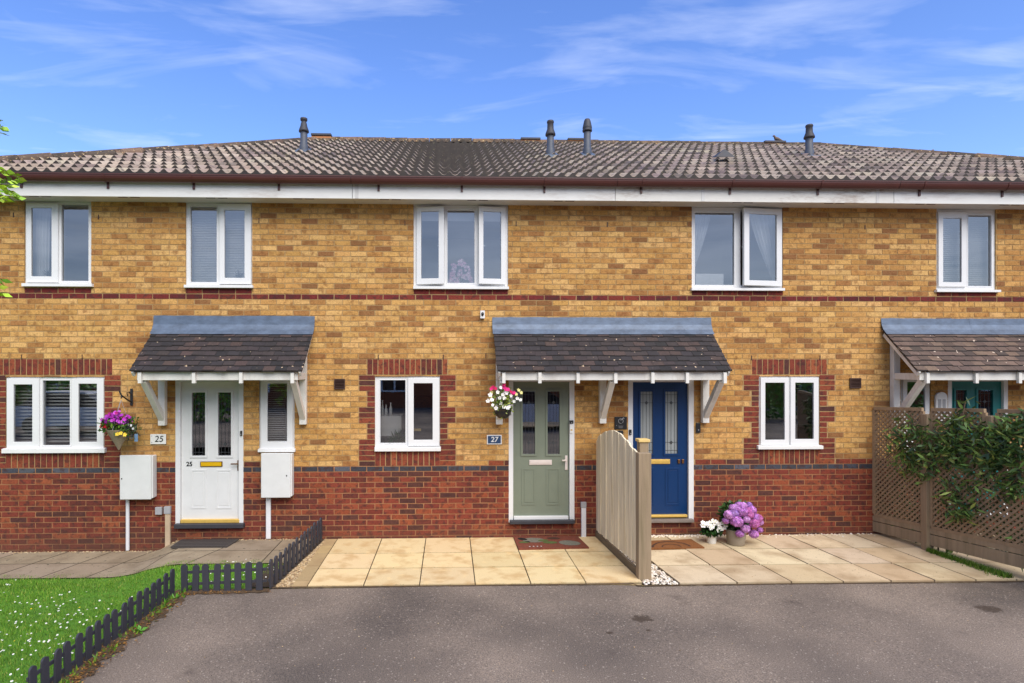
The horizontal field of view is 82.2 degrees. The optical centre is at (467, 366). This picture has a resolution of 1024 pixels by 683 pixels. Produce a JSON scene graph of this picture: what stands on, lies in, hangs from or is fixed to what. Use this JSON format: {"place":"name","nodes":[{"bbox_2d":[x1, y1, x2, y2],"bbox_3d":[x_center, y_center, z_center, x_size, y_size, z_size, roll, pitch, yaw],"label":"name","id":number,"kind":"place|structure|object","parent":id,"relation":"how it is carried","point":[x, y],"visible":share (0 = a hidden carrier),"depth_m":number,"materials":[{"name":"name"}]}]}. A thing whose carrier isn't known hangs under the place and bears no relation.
{"place":"outdoors","nodes":[
{"label":"outdoors","id":0,"kind":"place"},
{"bbox_2d":[0,559,283,682],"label":"lawn","id":1,"kind":"structure","parent":0,"point":[89,607],"depth_m":5.90,"materials":[{"name":"green plant"}]},
{"bbox_2d":[0,120,26,296],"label":"garden tree","id":2,"kind":"object","parent":1,"relation":"on","point":[3,187],"visible":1,"depth_m":3.39,"materials":[{"name":"green plant"}]},
{"bbox_2d":[59,585,191,682],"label":"weeds","id":3,"kind":"object","parent":1,"relation":"on","point":[166,601],"visible":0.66,"depth_m":5.31,"materials":[{"name":"green plant"}]},
{"bbox_2d":[0,561,268,681],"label":"daisies","id":4,"kind":"object","parent":1,"relation":"on","point":[60,623],"visible":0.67,"depth_m":5.52,"materials":[{"name":"white plant"}]},
{"bbox_2d":[0,539,306,579],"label":"concrete path","id":5,"kind":"structure","parent":0,"point":[260,550],"depth_m":7.51,"materials":[{"name":"grey concrete"}]},
{"bbox_2d":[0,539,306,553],"bbox_3d":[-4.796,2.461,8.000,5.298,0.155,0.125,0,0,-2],"label":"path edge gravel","id":6,"kind":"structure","parent":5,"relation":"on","point":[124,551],"depth_m":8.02,"materials":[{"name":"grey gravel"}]},
{"bbox_2d":[170,539,238,547],"bbox_3d":[-3.533,2.382,7.879,0.786,0.024,0.342,0,0,-2],"label":"doormat","id":7,"kind":"object","parent":5,"relation":"on","point":[203,543],"visible":1,"depth_m":7.85,"materials":[{"name":"black plastic"}]},
{"bbox_2d":[276,539,326,586],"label":"brown gravel","id":8,"kind":"structure","parent":0,"point":[290,578],"depth_m":6.80,"materials":[{"name":"beige gravel"}]},
{"bbox_2d":[271,583,674,588],"bbox_3d":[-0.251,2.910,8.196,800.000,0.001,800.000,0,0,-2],"label":"ground","id":9,"kind":"structure","parent":0,"point":[628,585],"depth_m":7.78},
{"bbox_2d":[0,117,385,551],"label":"terraced house","id":10,"kind":"structure","parent":9,"relation":"on","point":[105,292],"depth_m":8.07,"materials":[{"name":"brick"}]},
{"bbox_2d":[33,208,49,275],"bbox_3d":[-5.983,-1.734,8.171,0.280,1.022,0.040,0,0,-2],"label":"net curtain","id":11,"kind":"object","parent":10,"relation":"hanging from","point":[41,237],"visible":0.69,"depth_m":8.17,"materials":[{"name":"white fabric"}]},
{"bbox_2d":[1,377,106,452],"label":"window","id":12,"kind":"structure","parent":10,"relation":"in","point":[38,444],"depth_m":8.03,"materials":[{"name":"white plastic"}]},
{"bbox_2d":[16,380,96,441],"bbox_3d":[-5.758,0.623,8.186,1.249,0.903,0.044,0,0,-2],"label":"venetian blind","id":13,"kind":"object","parent":10,"relation":"attached to","point":[57,414],"visible":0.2,"depth_m":8.19,"materials":[{"name":"white plastic"}]},
{"bbox_2d":[21,202,93,286],"bbox_3d":[-5.604,-1.679,8.049,0.940,1.172,0.143,0,0,-2],"label":"window","id":14,"kind":"structure","parent":10,"relation":"in","point":[57,279],"depth_m":8.02,"materials":[{"name":"white plastic"}]},
{"bbox_2d":[119,389,132,404],"bbox_3d":[-4.622,0.419,7.927,0.050,0.232,0.254,0,0,4],"label":"basket bracket","id":15,"kind":"object","parent":10,"relation":"attached to","point":[131,397],"visible":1,"depth_m":8.04,"materials":[{"name":"black metal"}]},
{"bbox_2d":[96,400,142,449],"bbox_3d":[-4.637,0.779,7.815,0.506,0.672,0.406,0,0,-2],"label":"hanging basket","id":16,"kind":"object","parent":15,"relation":"hanging from","point":[121,432],"visible":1,"depth_m":7.75,"materials":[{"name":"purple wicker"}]},
{"bbox_2d":[120,455,156,550],"bbox_3d":[-4.492,1.865,7.989,0.432,1.327,0.137,0,0,-2],"label":"meter box","id":17,"kind":"object","parent":10,"relation":"attached to","point":[138,477],"visible":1,"depth_m":7.93,"materials":[{"name":"white plastic"}]},
{"bbox_2d":[120,455,150,499],"bbox_3d":[-4.498,1.502,7.935,0.417,0.601,0.021,0,0,-2],"label":"meter door","id":18,"kind":"structure","parent":17,"relation":"in","point":[135,470],"depth_m":7.93,"materials":[{"name":"white plastic"}]},
{"bbox_2d":[150,434,165,443],"bbox_3d":[-4.258,0.999,8.057,0.213,0.137,0.014,0,0,-2],"label":"number plaque","id":19,"kind":"object","parent":10,"relation":"attached to","point":[157,438],"visible":1,"depth_m":8.05,"materials":[{"name":"grey plastic"}]},
{"bbox_2d":[155,507,162,514],"bbox_3d":[-4.241,1.981,8.044,0.090,0.102,0.040,0,0,-2],"label":"junction box","id":20,"kind":"object","parent":10,"relation":"attached to","point":[158,510],"visible":1,"depth_m":8.03,"materials":[{"name":"grey plastic"}]},
{"bbox_2d":[164,506,170,546],"bbox_3d":[-4.122,2.200,8.043,0.083,0.556,0.050,0,0,-2],"label":"cable cover","id":21,"kind":"object","parent":10,"relation":"attached to","point":[167,511],"visible":0.89,"depth_m":8.03,"materials":[{"name":"grey plastic"}]},
{"bbox_2d":[174,380,244,528],"bbox_3d":[-3.556,1.192,8.097,0.953,2.058,0.155,0,0,-2],"label":"door","id":22,"kind":"structure","parent":10,"relation":"in","point":[209,486],"depth_m":8.12,"materials":[{"name":"white paint"}]},
{"bbox_2d":[193,208,244,280],"bbox_3d":[-3.503,-1.702,8.255,0.885,1.046,0.044,0,0,-2],"label":"venetian blind","id":23,"kind":"object","parent":10,"relation":"attached to","point":[214,210],"visible":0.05,"depth_m":8.26,"materials":[{"name":"white plastic"}]},
{"bbox_2d":[184,203,253,287],"bbox_3d":[-3.429,-1.675,8.115,0.935,1.180,0.143,0,0,-2],"label":"window","id":24,"kind":"structure","parent":10,"relation":"in","point":[222,282],"depth_m":8.10,"materials":[{"name":"white plastic"}]},
{"bbox_2d":[129,315,314,425],"bbox_3d":[-3.211,0.050,7.773,2.203,1.511,0.668,0,0,-2],"label":"porch canopy","id":25,"kind":"object","parent":10,"relation":"attached to","point":[195,348],"visible":1,"depth_m":7.79,"materials":[{"name":"tile"}]},
{"bbox_2d":[258,380,295,451],"bbox_3d":[-2.638,0.668,8.140,0.507,1.023,0.143,0,0,-2],"label":"window","id":26,"kind":"structure","parent":10,"relation":"in","point":[265,445],"depth_m":8.11,"materials":[{"name":"white plastic"}]},
{"bbox_2d":[261,453,293,538],"bbox_3d":[-2.610,1.783,8.046,0.414,1.202,0.137,0,0,-2],"label":"meter box","id":27,"kind":"object","parent":10,"relation":"attached to","point":[277,475],"visible":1,"depth_m":7.98,"materials":[{"name":"white plastic"}]},
{"bbox_2d":[261,453,290,497],"bbox_3d":[-2.616,1.486,7.992,0.399,0.608,0.021,0,0,-2],"label":"meter door","id":28,"kind":"structure","parent":27,"relation":"in","point":[275,467],"depth_m":7.98,"materials":[{"name":"white plastic"}]},
{"bbox_2d":[268,384,286,440],"bbox_3d":[-2.688,0.638,8.280,0.431,0.898,0.044,0,0,-2],"label":"venetian blind","id":29,"kind":"object","parent":10,"relation":"attached to","point":[277,412],"visible":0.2,"depth_m":8.28,"materials":[{"name":"grey plastic"}]},
{"bbox_2d":[334,379,344,388],"bbox_3d":[-1.776,0.243,8.130,0.148,0.146,0.021,0,0,-2],"label":"wall vent","id":30,"kind":"object","parent":10,"relation":"attached to","point":[339,383],"depth_m":8.12,"materials":[{"name":"brown plastic"}]},
{"bbox_2d":[351,120,617,538],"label":"terraced house","id":31,"kind":"structure","parent":9,"relation":"on","point":[541,248],"depth_m":8.20,"materials":[{"name":"brick"}]},
{"bbox_2d":[381,414,402,435],"bbox_3d":[-1.128,0.851,8.565,0.351,0.294,0.350,0,0,-2],"label":"sink unit","id":32,"kind":"object","parent":31,"relation":"in","point":[392,423],"visible":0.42,"depth_m":8.39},
{"bbox_2d":[381,400,383,414],"bbox_3d":[-1.230,0.600,8.466,0.037,0.223,0.036,0,0,-2],"label":"bottle","id":33,"kind":"object","parent":32,"relation":"on","point":[382,409],"visible":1,"depth_m":8.45,"materials":[{"name":"grey glass"}]},
{"bbox_2d":[384,404,387,414],"bbox_3d":[-1.178,0.629,8.468,0.045,0.164,0.044,0,0,-2],"label":"bottle","id":34,"kind":"object","parent":32,"relation":"on","point":[386,411],"visible":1,"depth_m":8.46,"materials":[{"name":"grey glass"}]},
{"bbox_2d":[389,402,391,414],"bbox_3d":[-1.112,0.615,8.470,0.045,0.193,0.044,0,0,-2],"label":"bottle","id":35,"kind":"object","parent":32,"relation":"on","point":[390,410],"visible":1,"depth_m":8.45,"materials":[{"name":"grey glass"}]},
{"bbox_2d":[388,430,404,442],"bbox_3d":[-0.964,1.026,8.319,0.376,0.349,0.383,0,0,-2],"label":"house plant","id":36,"kind":"object","parent":31,"relation":"in","point":[399,437],"visible":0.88,"depth_m":8.30,"materials":[{"name":"green plant"}]},
{"bbox_2d":[375,376,440,450],"bbox_3d":[-0.833,0.656,8.195,0.921,1.041,0.143,0,0,-2],"label":"window","id":37,"kind":"structure","parent":31,"relation":"in","point":[410,444],"depth_m":8.18,"materials":[{"name":"white plastic"}]},
{"bbox_2d":[414,395,432,439],"bbox_3d":[-0.707,0.830,9.333,0.397,0.723,0.500,0,0,-2],"label":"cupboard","id":38,"kind":"object","parent":31,"relation":"in","point":[423,412],"visible":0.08,"depth_m":9.08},
{"bbox_2d":[448,259,472,282],"bbox_3d":[-0.096,-1.345,8.317,0.361,0.386,0.055,0,0,-2],"label":"flower ornament","id":39,"kind":"object","parent":31,"relation":"attached to","point":[460,263],"visible":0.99,"depth_m":8.31,"materials":[{"name":"white plant"}]},
{"bbox_2d":[422,212,499,221],"bbox_3d":[-0.086,-2.189,8.343,1.299,0.234,0.003,0,0,-2],"label":"roller blind","id":40,"kind":"object","parent":31,"relation":"attached to","point":[460,216],"visible":0.21,"depth_m":8.34,"materials":[{"name":"white fabric"}]},
{"bbox_2d":[413,205,508,289],"bbox_3d":[-0.089,-1.673,8.213,1.334,1.184,0.153,0,0,-2],"label":"window","id":41,"kind":"structure","parent":31,"relation":"in","point":[480,283],"depth_m":8.20,"materials":[{"name":"white plastic"}]},
{"bbox_2d":[480,311,484,318],"bbox_3d":[0.210,-0.726,8.171,0.064,0.111,0.059,0,0,-2],"label":"security sensor","id":42,"kind":"object","parent":31,"relation":"attached to","point":[482,314],"visible":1,"depth_m":8.16,"materials":[{"name":"white plastic"}]},
{"bbox_2d":[487,435,501,443],"bbox_3d":[0.376,1.024,8.199,0.208,0.133,0.014,0,0,-2],"label":"number plaque","id":43,"kind":"object","parent":31,"relation":"attached to","point":[494,439],"visible":1,"depth_m":8.20,"materials":[{"name":"blue metal"}]},
{"bbox_2d":[509,380,574,523],"bbox_3d":[1.044,1.177,8.238,0.930,2.043,0.155,0,0,-2],"label":"door","id":44,"kind":"structure","parent":31,"relation":"in","point":[541,483],"depth_m":8.26,"materials":[{"name":"green paint"}]},
{"bbox_2d":[581,502,585,536],"bbox_3d":[1.631,2.151,8.223,0.076,0.498,0.042,0,0,-2],"label":"cable cover","id":45,"kind":"object","parent":31,"relation":"attached to","point":[583,519],"visible":1,"depth_m":8.21,"materials":[{"name":"grey plastic"}]},
{"bbox_2d":[492,317,731,424],"bbox_3d":[1.911,0.054,7.931,3.108,1.503,0.668,0,0,-2],"label":"porch canopy","id":46,"kind":"object","parent":31,"relation":"attached to","point":[611,350],"visible":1,"depth_m":7.93,"materials":[{"name":"tile"}]},
{"bbox_2d":[486,383,522,418],"bbox_3d":[0.478,0.410,7.721,0.493,0.569,0.334,0,0,-2],"label":"hanging basket","id":47,"kind":"object","parent":46,"relation":"hanging from","point":[503,411],"visible":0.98,"depth_m":7.63,"materials":[{"name":"white plastic"}]},
{"bbox_2d":[558,118,900,535],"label":"terraced house","id":48,"kind":"structure","parent":9,"relation":"on","point":[796,338],"depth_m":8.33,"materials":[{"name":"brick"}]},
{"bbox_2d":[615,417,626,428],"bbox_3d":[2.162,0.796,8.252,0.175,0.177,0.016,0,0,-2],"label":"door plaque","id":49,"kind":"object","parent":48,"relation":"attached to","point":[620,422],"depth_m":8.25,"materials":[{"name":"black plastic"}]},
{"bbox_2d":[628,380,693,522],"bbox_3d":[2.738,1.177,8.290,0.946,2.040,0.155,0,0,-2],"label":"door","id":50,"kind":"structure","parent":48,"relation":"in","point":[661,412],"depth_m":8.32,"materials":[{"name":"blue paint"}]},
{"bbox_2d":[696,423,700,432],"bbox_3d":[3.267,0.868,8.283,0.062,0.141,0.023,0,0,-2],"label":"doorbell","id":51,"kind":"object","parent":48,"relation":"attached to","point":[698,427],"visible":1,"depth_m":8.28,"materials":[{"name":"black plastic"}]},
{"bbox_2d":[695,214,710,264],"bbox_3d":[3.389,-1.858,8.458,0.285,0.814,0.040,0,0,-2],"label":"net curtain","id":52,"kind":"object","parent":48,"relation":"hanging from","point":[701,223],"visible":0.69,"depth_m":8.45,"materials":[{"name":"white fabric"}]},
{"bbox_2d":[695,274,723,284],"bbox_3d":[3.480,-1.243,8.480,0.404,0.184,0.140,0,0,-2],"label":"storage box","id":53,"kind":"object","parent":48,"relation":"on","point":[709,279],"visible":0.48,"depth_m":8.41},
{"bbox_2d":[690,207,784,290],"bbox_3d":[3.828,-1.670,8.318,1.337,1.190,0.182,0,0,-2],"label":"window","id":54,"kind":"structure","parent":48,"relation":"in","point":[748,285],"depth_m":8.32,"materials":[{"name":"white plastic"}]},
{"bbox_2d":[749,214,774,280],"bbox_3d":[4.291,-1.752,8.485,0.438,1.039,0.040,0,0,-2],"label":"net curtain","id":55,"kind":"object","parent":48,"relation":"hanging from","point":[763,226],"visible":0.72,"depth_m":8.49,"materials":[{"name":"white fabric"}]},
{"bbox_2d":[765,423,809,439],"bbox_3d":[4.895,1.054,9.154,0.631,0.310,0.600,0,0,-2],"label":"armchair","id":56,"kind":"object","parent":48,"relation":"in","point":[773,431],"visible":0.29,"depth_m":8.86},
{"bbox_2d":[756,376,822,448],"bbox_3d":[4.581,0.655,8.361,0.938,1.033,0.143,0,0,-2],"label":"window","id":57,"kind":"structure","parent":48,"relation":"in","point":[789,441],"depth_m":8.33,"materials":[{"name":"white plastic"}]},
{"bbox_2d":[849,378,860,387],"bbox_3d":[5.538,0.237,8.354,0.160,0.146,0.021,0,0,-2],"label":"wall vent","id":58,"kind":"object","parent":48,"relation":"attached to","point":[854,382],"depth_m":8.35,"materials":[{"name":"brown plastic"}]},
{"bbox_2d":[742,124,1023,533],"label":"terraced house","id":59,"kind":"structure","parent":9,"relation":"on","point":[933,190],"depth_m":8.42,"materials":[{"name":"brick"}]},
{"bbox_2d":[900,379,929,449],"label":"window","id":60,"kind":"structure","parent":59,"relation":"in","point":[926,389],"depth_m":8.39,"materials":[{"name":"white plastic"}]},
{"bbox_2d":[934,392,947,420],"bbox_3d":[6.787,0.571,8.385,0.166,0.413,0.034,0,0,-2],"label":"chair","id":61,"kind":"object","parent":59,"relation":"attached to","point":[940,399],"depth_m":8.37,"materials":[{"name":"grey plastic"}]},
{"bbox_2d":[881,318,1023,426],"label":"porch canopy","id":62,"kind":"object","parent":59,"relation":"attached to","point":[926,350],"visible":0.97,"depth_m":8.12,"materials":[{"name":"brown tile"}]},
{"bbox_2d":[943,216,986,285],"bbox_3d":[7.334,-1.698,8.586,0.818,1.082,0.044,0,0,-2],"label":"venetian blind","id":63,"kind":"object","parent":59,"relation":"attached to","point":[968,253],"visible":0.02,"depth_m":8.59,"materials":[{"name":"white plastic"}]},
{"bbox_2d":[934,209,1000,292],"bbox_3d":[7.175,-1.665,8.440,0.941,1.199,0.143,0,0,-2],"label":"window","id":64,"kind":"structure","parent":59,"relation":"in","point":[961,286],"depth_m":8.43,"materials":[{"name":"white plastic"}]},
{"bbox_2d":[948,380,1007,516],"bbox_3d":[7.333,1.177,8.431,0.926,2.029,0.155,0,0,-2],"label":"door","id":65,"kind":"structure","parent":59,"relation":"in","point":[992,395],"depth_m":8.46,"materials":[{"name":"teal paint"}]},
{"bbox_2d":[308,537,641,587],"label":"patio","id":66,"kind":"structure","parent":0,"point":[497,560],"depth_m":7.07,"materials":[{"name":"beige stone"}]},
{"bbox_2d":[513,536,588,549],"bbox_3d":[1.119,2.381,7.911,0.941,0.026,0.549,0,0,-2],"label":"doormat","id":67,"kind":"object","parent":66,"relation":"on","point":[544,542],"visible":1,"depth_m":7.88,"materials":[{"name":"brown fabric"}]},
{"bbox_2d":[0,0,1023,156],"label":"sky","id":68,"kind":"structure","parent":0,"point":[76,75],"materials":[{"name":"blue"}]},
{"bbox_2d":[50,580,1023,682],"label":"verge","id":69,"kind":"structure","parent":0,"point":[155,616],"depth_m":6.21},
{"bbox_2d":[26,569,174,682],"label":"picket fence","id":70,"kind":"object","parent":69,"relation":"on","point":[43,671],"visible":0.92,"depth_m":4.94,"materials":[{"name":"black wood"}]},
{"bbox_2d":[181,561,266,590],"bbox_3d":[-2.609,2.254,6.264,0.905,0.331,0.038,0,0,-2],"label":"picket fence","id":71,"kind":"object","parent":69,"relation":"on","point":[227,570],"visible":1,"depth_m":6.26,"materials":[{"name":"grey wood"}]},
{"bbox_2d":[78,582,1023,682],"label":"driveway","id":72,"kind":"structure","parent":0,"point":[781,635],"depth_m":5.22,"materials":[{"name":"grey asphalt"}]},
{"bbox_2d":[51,538,962,682],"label":"leaf litter","id":73,"kind":"object","parent":72,"relation":"on","point":[130,630],"visible":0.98,"depth_m":5.14,"materials":[{"name":"brown plant"}]},
{"bbox_2d":[166,586,990,682],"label":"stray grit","id":74,"kind":"object","parent":72,"relation":"on","point":[638,632],"visible":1,"depth_m":5.34,"materials":[{"name":"grey gravel"}]},
{"bbox_2d":[252,539,954,586],"bbox_3d":[4.560,2.402,7.469,13.974,0.001,1.788,0,0,-2],"label":"paving bed","id":75,"kind":"object","parent":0,"point":[266,574],"visible":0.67,"depth_m":6.83,"materials":[{"name":"stone"}]},
{"bbox_2d":[268,517,322,587],"bbox_3d":[-2.063,2.225,7.189,0.036,0.330,1.793,0,0,4],"label":"picket fence","id":76,"kind":"object","parent":75,"relation":"on","point":[311,535],"visible":1,"depth_m":6.99,"materials":[{"name":"grey wood"}]},
{"bbox_2d":[292,539,336,586],"bbox_3d":[-1.864,2.409,7.255,0.166,0.031,1.733,0,0,-2],"label":"edging strip","id":77,"kind":"object","parent":75,"relation":"on","point":[305,577],"visible":0.86,"depth_m":7.08,"materials":[{"name":"beige concrete"}]},
{"bbox_2d":[595,430,650,584],"bbox_3d":[1.933,1.633,7.406,0.149,1.634,1.681,0,0,-4],"label":"garden fence","id":78,"kind":"object","parent":75,"relation":"on","point":[623,495],"visible":0.98,"depth_m":7.05,"materials":[{"name":"beige wood"}]},
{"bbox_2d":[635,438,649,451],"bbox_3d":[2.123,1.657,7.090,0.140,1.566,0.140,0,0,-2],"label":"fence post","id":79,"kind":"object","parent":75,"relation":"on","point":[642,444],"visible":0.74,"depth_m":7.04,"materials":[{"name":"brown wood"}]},
{"bbox_2d":[620,550,677,584],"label":"white pebbles","id":80,"kind":"object","parent":75,"relation":"on","point":[661,577],"visible":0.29,"depth_m":6.62,"materials":[{"name":"white gravel"}]},
{"bbox_2d":[921,414,933,550],"bbox_3d":[5.980,1.529,7.610,0.095,1.822,0.095,0,0,-2],"label":"fence post","id":81,"kind":"object","parent":75,"relation":"on","point":[925,515],"visible":0.56,"depth_m":7.58,"materials":[{"name":"brown wood"}]},
{"bbox_2d":[872,407,924,542],"bbox_3d":[5.891,1.446,8.015,0.040,1.815,0.754,0,0,-12],"label":"trellis fence","id":82,"kind":"object","parent":81,"relation":"attached to","point":[895,530],"visible":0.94,"depth_m":8.06,"materials":[{"name":"brown wood"}]},
{"bbox_2d":[930,456,1023,568],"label":"trellis fence","id":83,"kind":"object","parent":81,"relation":"attached to","point":[990,553],"visible":0.75,"depth_m":6.97,"materials":[{"name":"brown wood"}]},
{"bbox_2d":[929,408,987,458],"bbox_3d":[6.061,0.822,7.240,0.040,0.645,0.676,0,0,-12],"label":"trellis fence","id":84,"kind":"object","parent":83,"relation":"on","point":[983,415],"visible":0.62,"depth_m":7.24,"materials":[{"name":"brown wood"}]},
{"bbox_2d":[986,416,996,467],"bbox_3d":[6.144,0.894,6.860,0.075,0.632,0.075,0,0,-2],"label":"fence post","id":85,"kind":"object","parent":83,"relation":"on","point":[990,418],"visible":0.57,"depth_m":6.83,"materials":[{"name":"brown wood"}]},
{"bbox_2d":[995,409,1023,463],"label":"trellis fence","id":86,"kind":"object","parent":83,"relation":"on","point":[1004,411],"visible":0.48,"depth_m":6.66,"materials":[{"name":"brown wood"}]},
{"bbox_2d":[613,534,1023,585],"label":"patio","id":87,"kind":"structure","parent":0,"point":[809,558],"depth_m":7.13,"materials":[{"name":"beige stone"}]},
{"bbox_2d":[651,539,704,549],"bbox_3d":[2.712,2.378,7.829,0.783,0.024,0.393,0,0,-2],"label":"doormat","id":88,"kind":"object","parent":87,"relation":"on","point":[673,544],"visible":0.93,"depth_m":7.78,"materials":[{"name":"brown fabric"}]},
{"bbox_2d":[699,518,727,543],"bbox_3d":[3.290,2.208,7.917,0.375,0.364,0.298,0,0,-2],"label":"flower pot","id":89,"kind":"object","parent":87,"relation":"on","point":[712,530],"visible":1,"depth_m":7.83,"materials":[{"name":"white ceramic"}]},
{"bbox_2d":[717,499,763,546],"bbox_3d":[3.655,2.087,7.864,0.604,0.606,0.528,0,0,-2],"label":"flower pot","id":90,"kind":"object","parent":87,"relation":"on","point":[739,518],"visible":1,"depth_m":7.72,"materials":[{"name":"pink stone"}]},
{"bbox_2d":[651,533,874,537],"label":"white chippings","id":91,"kind":"object","parent":87,"relation":"on","point":[659,536],"visible":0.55,"depth_m":8.25,"materials":[{"name":"white gravel"}]},
{"bbox_2d":[880,397,1023,571],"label":"climbing shrub","id":92,"kind":"object","parent":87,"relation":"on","point":[1007,453],"visible":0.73,"depth_m":7.09,"materials":[{"name":"green plant"}]},
{"bbox_2d":[926,547,1014,578],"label":"fence foot grass","id":93,"kind":"structure","parent":0,"point":[992,570],"depth_m":6.96,"materials":[{"name":"green plant"}]}
]}

